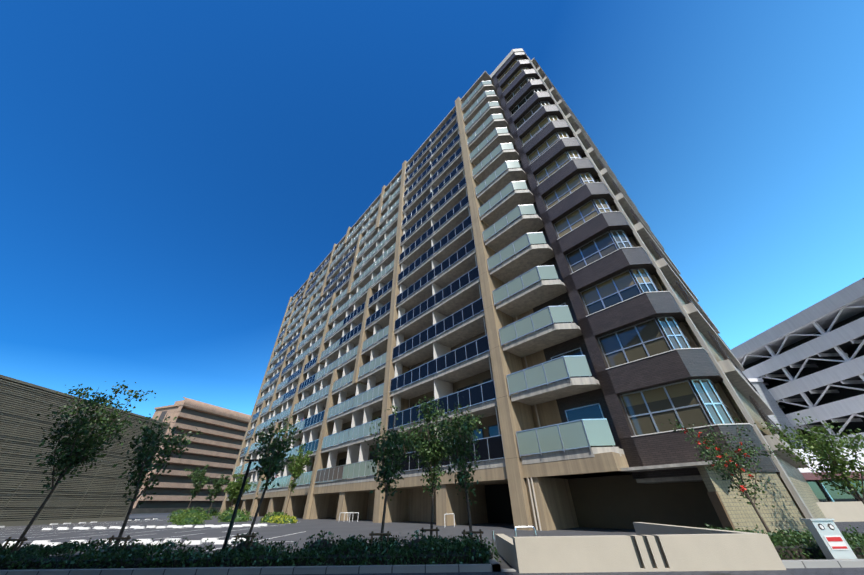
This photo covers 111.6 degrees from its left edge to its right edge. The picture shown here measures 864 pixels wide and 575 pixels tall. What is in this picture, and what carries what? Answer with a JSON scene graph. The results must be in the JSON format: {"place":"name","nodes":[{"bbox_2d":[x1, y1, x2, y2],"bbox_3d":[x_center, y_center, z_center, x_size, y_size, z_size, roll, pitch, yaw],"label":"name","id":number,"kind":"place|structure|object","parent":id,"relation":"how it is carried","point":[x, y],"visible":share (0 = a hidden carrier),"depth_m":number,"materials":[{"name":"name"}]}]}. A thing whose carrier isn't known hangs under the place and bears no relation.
{"place":"outdoors","nodes":[
{"label":"outdoors","id":0,"kind":"place"},
{"bbox_2d":[136,407,247,507],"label":"building","id":1,"kind":"structure","parent":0,"point":[169,491],"depth_m":100.08,"materials":[{"name":"concrete"}]},
{"bbox_2d":[57,511,513,568],"bbox_3d":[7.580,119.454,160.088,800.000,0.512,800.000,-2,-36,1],"label":"wall","id":2,"kind":"structure","parent":0,"point":[503,563],"depth_m":10.81,"materials":[{"name":"grey concrete"}]},
{"bbox_2d":[131,397,250,513],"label":"pink tile","id":3,"kind":"object","parent":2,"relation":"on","point":[174,410],"visible":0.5,"depth_m":99.64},
{"bbox_2d":[222,459,833,549],"bbox_3d":[1.387,4.736,6.448,12.476,1.985,0.197,-5,-37,5],"label":"dark pole","id":4,"kind":"object","parent":2,"relation":"on","point":[229,530],"visible":0.85,"depth_m":7.01,"materials":[{"name":"black wood"}]},
{"bbox_2d":[751,382,803,448],"bbox_3d":[37.279,17.759,33.398,3.500,12.000,6.000,-2,-36,1],"label":"grey siding","id":5,"kind":"object","parent":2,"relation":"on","point":[780,417],"visible":0.1,"depth_m":32.59,"materials":[{"name":"grey metal"}]},
{"bbox_2d":[801,518,856,558],"bbox_3d":[7.441,4.733,5.476,0.440,0.665,0.190,-2,-36,1],"label":"sign","id":6,"kind":"object","parent":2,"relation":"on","point":[817,533],"visible":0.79,"depth_m":5.48,"materials":[{"name":"grey"}]},
{"bbox_2d":[826,537,847,548],"bbox_3d":[7.437,4.691,5.399,0.260,0.160,0.005,-2,-36,1],"label":"sign lettering","id":7,"kind":"object","parent":6,"relation":"attached to","point":[836,539],"visible":1,"depth_m":5.42,"materials":[{"name":"red"}]},
{"bbox_2d":[299,250,500,482],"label":"building balcony wall","id":8,"kind":"structure","parent":0,"point":[479,378],"depth_m":23.72,"materials":[{"name":"white paint"}]},
{"bbox_2d":[0,515,861,558],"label":"asphalt lot","id":9,"kind":"structure","parent":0,"point":[342,529],"depth_m":14.72,"materials":[{"name":"grey asphalt"}]},
{"bbox_2d":[0,375,169,526],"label":"louvre slat","id":10,"kind":"object","parent":9,"relation":"on","point":[58,502],"visible":0.42,"depth_m":26.99,"materials":[{"name":"grey metal"}]},
{"bbox_2d":[262,515,297,523],"bbox_3d":[-11.968,18.159,23.044,1.434,0.570,5.371,26,-44,-32],"label":"yellow shrub","id":11,"kind":"object","parent":9,"relation":"on","point":[282,518],"visible":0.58,"depth_m":22.06,"materials":[{"name":"yellow plant"}]},
{"bbox_2d":[0,512,848,550],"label":"road markings","id":12,"kind":"object","parent":9,"relation":"on","point":[217,541],"visible":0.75,"depth_m":10.95,"materials":[{"name":"white paint"}]},
{"bbox_2d":[0,278,863,520],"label":"car park","id":13,"kind":"structure","parent":9,"relation":"on","point":[823,313],"depth_m":29.59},
{"bbox_2d":[416,526,536,557],"bbox_3d":[0.934,5.543,6.389,2.995,0.628,0.615,-28,-44,32],"label":"railing","id":14,"kind":"object","parent":9,"relation":"on","point":[493,537],"visible":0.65,"depth_m":5.77,"materials":[{"name":"silver metal"}]},
{"bbox_2d":[219,97,743,530],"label":"beige building","id":15,"kind":"structure","parent":9,"relation":"on","point":[555,506],"depth_m":17.92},
{"bbox_2d":[234,81,615,490],"bbox_3d":[-14.973,5.498,44.030,0.773,40.020,66.792,27,-45,-33],"label":"balcony railing","id":16,"kind":"object","parent":15,"relation":"attached to","point":[598,432],"visible":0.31,"depth_m":24.05,"materials":[{"name":"glass"}]},
{"bbox_2d":[409,207,541,530],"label":"drainpipe","id":17,"kind":"object","parent":15,"relation":"attached to","point":[539,523],"visible":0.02,"depth_m":13.63,"materials":[{"name":"beige plastic"}]},
{"bbox_2d":[235,58,734,491],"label":"window frames","id":18,"kind":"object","parent":15,"relation":"attached to","point":[710,382],"visible":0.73,"depth_m":22.55,"materials":[{"name":"silver metal"}]},
{"bbox_2d":[339,89,658,479],"bbox_3d":[-11.839,4.673,43.810,1.520,41.100,69.432,28,-45,-33],"label":"window glass","id":19,"kind":"object","parent":18,"relation":"in","point":[592,412],"depth_m":16.12,"materials":[{"name":"glass"}]},
{"bbox_2d":[485,484,513,523],"bbox_3d":[5.078,12.847,17.506,0.040,1.950,4.750,27,-45,-32],"label":"garage opening","id":20,"kind":"object","parent":15,"relation":"attached to","point":[498,504],"visible":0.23,"depth_m":18.30,"materials":[{"name":"black"}]},
{"bbox_2d":[490,48,526,77],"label":"roof parapet","id":21,"kind":"structure","parent":15,"relation":"attached to","point":[501,64],"depth_m":36.62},
{"bbox_2d":[315,63,777,481],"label":"brown building panel","id":22,"kind":"structure","parent":15,"relation":"attached to","point":[327,472],"depth_m":21.19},
{"bbox_2d":[333,63,781,465],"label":"window","id":23,"kind":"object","parent":15,"relation":"attached to","point":[754,403],"visible":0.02,"depth_m":18.56,"materials":[{"name":"glass"}]},
{"bbox_2d":[167,413,863,524],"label":"light leaf vegetation","id":24,"kind":"object","parent":9,"relation":"on","point":[233,486],"visible":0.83,"depth_m":8.77,"materials":[{"name":"green plant"}]},
{"bbox_2d":[227,56,813,518],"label":"white building slab","id":25,"kind":"structure","parent":9,"relation":"on","point":[531,296],"depth_m":25.49,"materials":[{"name":"beige concrete"}]},
{"bbox_2d":[234,59,752,491],"bbox_3d":[-11.711,5.187,42.657,3.149,44.600,69.213,27,-45,-33],"label":"white building partition","id":26,"kind":"object","parent":25,"relation":"on","point":[360,453],"visible":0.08,"depth_m":33.19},
{"bbox_2d":[240,112,796,471],"bbox_3d":[-11.299,4.265,42.511,73.361,40.100,13.741,-24,-42,28],"label":"balcony railing","id":27,"kind":"object","parent":25,"relation":"on","point":[495,445],"visible":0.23,"depth_m":26.22,"materials":[{"name":"blue glass"}]},
{"bbox_2d":[492,52,779,478],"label":"exterior wall","id":28,"kind":"structure","parent":25,"relation":"attached to","point":[666,368],"depth_m":15.78,"materials":[{"name":"brown tile"}]},
{"bbox_2d":[585,156,825,518],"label":"exterior wall","id":29,"kind":"structure","parent":25,"relation":"attached to","point":[803,488],"depth_m":14.06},
{"bbox_2d":[697,465,809,537],"bbox_3d":[10.562,7.008,9.718,2.250,1.950,0.380,-2,-36,1],"label":"beige pier tile","id":30,"kind":"object","parent":9,"relation":"on","point":[784,513],"visible":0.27,"depth_m":9.50,"materials":[{"name":"beige tile"}]},
{"bbox_2d":[0,0,863,417],"label":"sky","id":31,"kind":"structure","parent":0,"point":[173,173],"materials":[{"name":"blue"}]},
{"bbox_2d":[11,380,863,565],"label":"vegetation","id":32,"kind":"object","parent":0,"point":[797,538],"depth_m":7.32,"materials":[{"name":"green plant"}]},
{"bbox_2d":[682,428,753,491],"bbox_3d":[8.234,4.731,8.225,1.312,1.647,1.192,-2,-36,1],"label":"red flower","id":33,"kind":"object","parent":32,"relation":"attached to","point":[720,456],"visible":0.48,"depth_m":7.99,"materials":[{"name":"red plant"}]},
{"bbox_2d":[278,521,863,574],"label":"paver","id":34,"kind":"object","parent":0,"point":[841,526],"depth_m":4.97,"materials":[{"name":"grey concrete"}]},
{"bbox_2d":[0,557,863,574],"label":"curb","id":35,"kind":"structure","parent":34,"relation":"on","point":[494,565],"depth_m":5.33,"materials":[{"name":"grey concrete"}]},
{"bbox_2d":[231,547,733,574],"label":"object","id":36,"kind":"structure","parent":34,"relation":"in","point":[709,574],"depth_m":4.74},
{"bbox_2d":[801,471,863,480],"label":"awning","id":37,"kind":"object","parent":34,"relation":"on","point":[809,476],"depth_m":18.81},
{"bbox_2d":[816,501,863,521],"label":"low wall","id":38,"kind":"structure","parent":34,"relation":"on","point":[852,511],"depth_m":14.79,"materials":[{"name":"beige concrete"}]},
{"bbox_2d":[499,59,720,406],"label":"window","id":39,"kind":"structure","parent":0,"point":[621,281],"depth_m":19.03,"materials":[{"name":"glass"}]},
{"bbox_2d":[499,61,735,434],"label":"window","id":40,"kind":"structure","parent":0,"point":[644,424],"depth_m":13.67,"materials":[{"name":"grey glass"}]},
{"bbox_2d":[495,522,785,572],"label":"low wall","id":41,"kind":"structure","parent":0,"point":[684,548],"depth_m":5.19,"materials":[{"name":"beige concrete"}]},
{"bbox_2d":[627,535,667,567],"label":"wall slots","id":42,"kind":"object","parent":41,"relation":"on","point":[648,551],"visible":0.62,"depth_m":5.22,"materials":[{"name":"grey metal"}]},
{"bbox_2d":[707,491,734,530],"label":"pillar","id":43,"kind":"structure","parent":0,"point":[720,509],"depth_m":9.55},
{"bbox_2d":[781,558,863,559],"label":"soil","id":44,"kind":"structure","parent":0,"point":[810,559],"depth_m":5.53,"materials":[{"name":"brown soil"}]},
{"bbox_2d":[0,538,863,569],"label":"hedge","id":45,"kind":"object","parent":44,"relation":"on","point":[448,561],"depth_m":5.71,"materials":[{"name":"green plant"}]},
{"bbox_2d":[0,527,482,553],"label":"wood stake","id":46,"kind":"object","parent":45,"relation":"in","point":[371,534],"visible":0.67,"depth_m":6.26,"materials":[{"name":"brown wood"}]},
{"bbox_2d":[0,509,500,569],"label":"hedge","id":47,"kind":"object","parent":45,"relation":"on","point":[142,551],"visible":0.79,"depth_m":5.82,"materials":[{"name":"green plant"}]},
{"bbox_2d":[817,481,859,501],"bbox_3d":[28.636,13.635,19.091,16.300,1.900,0.200,-2,-36,1],"label":"window frame","id":48,"kind":"object","parent":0,"point":[826,492],"visible":0.08,"depth_m":19.28,"materials":[{"name":"silver metal"}]},
{"bbox_2d":[807,480,863,501],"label":"window glass","id":49,"kind":"object","parent":48,"relation":"in","point":[818,491],"depth_m":19.33,"materials":[{"name":"green glass"}]}
]}

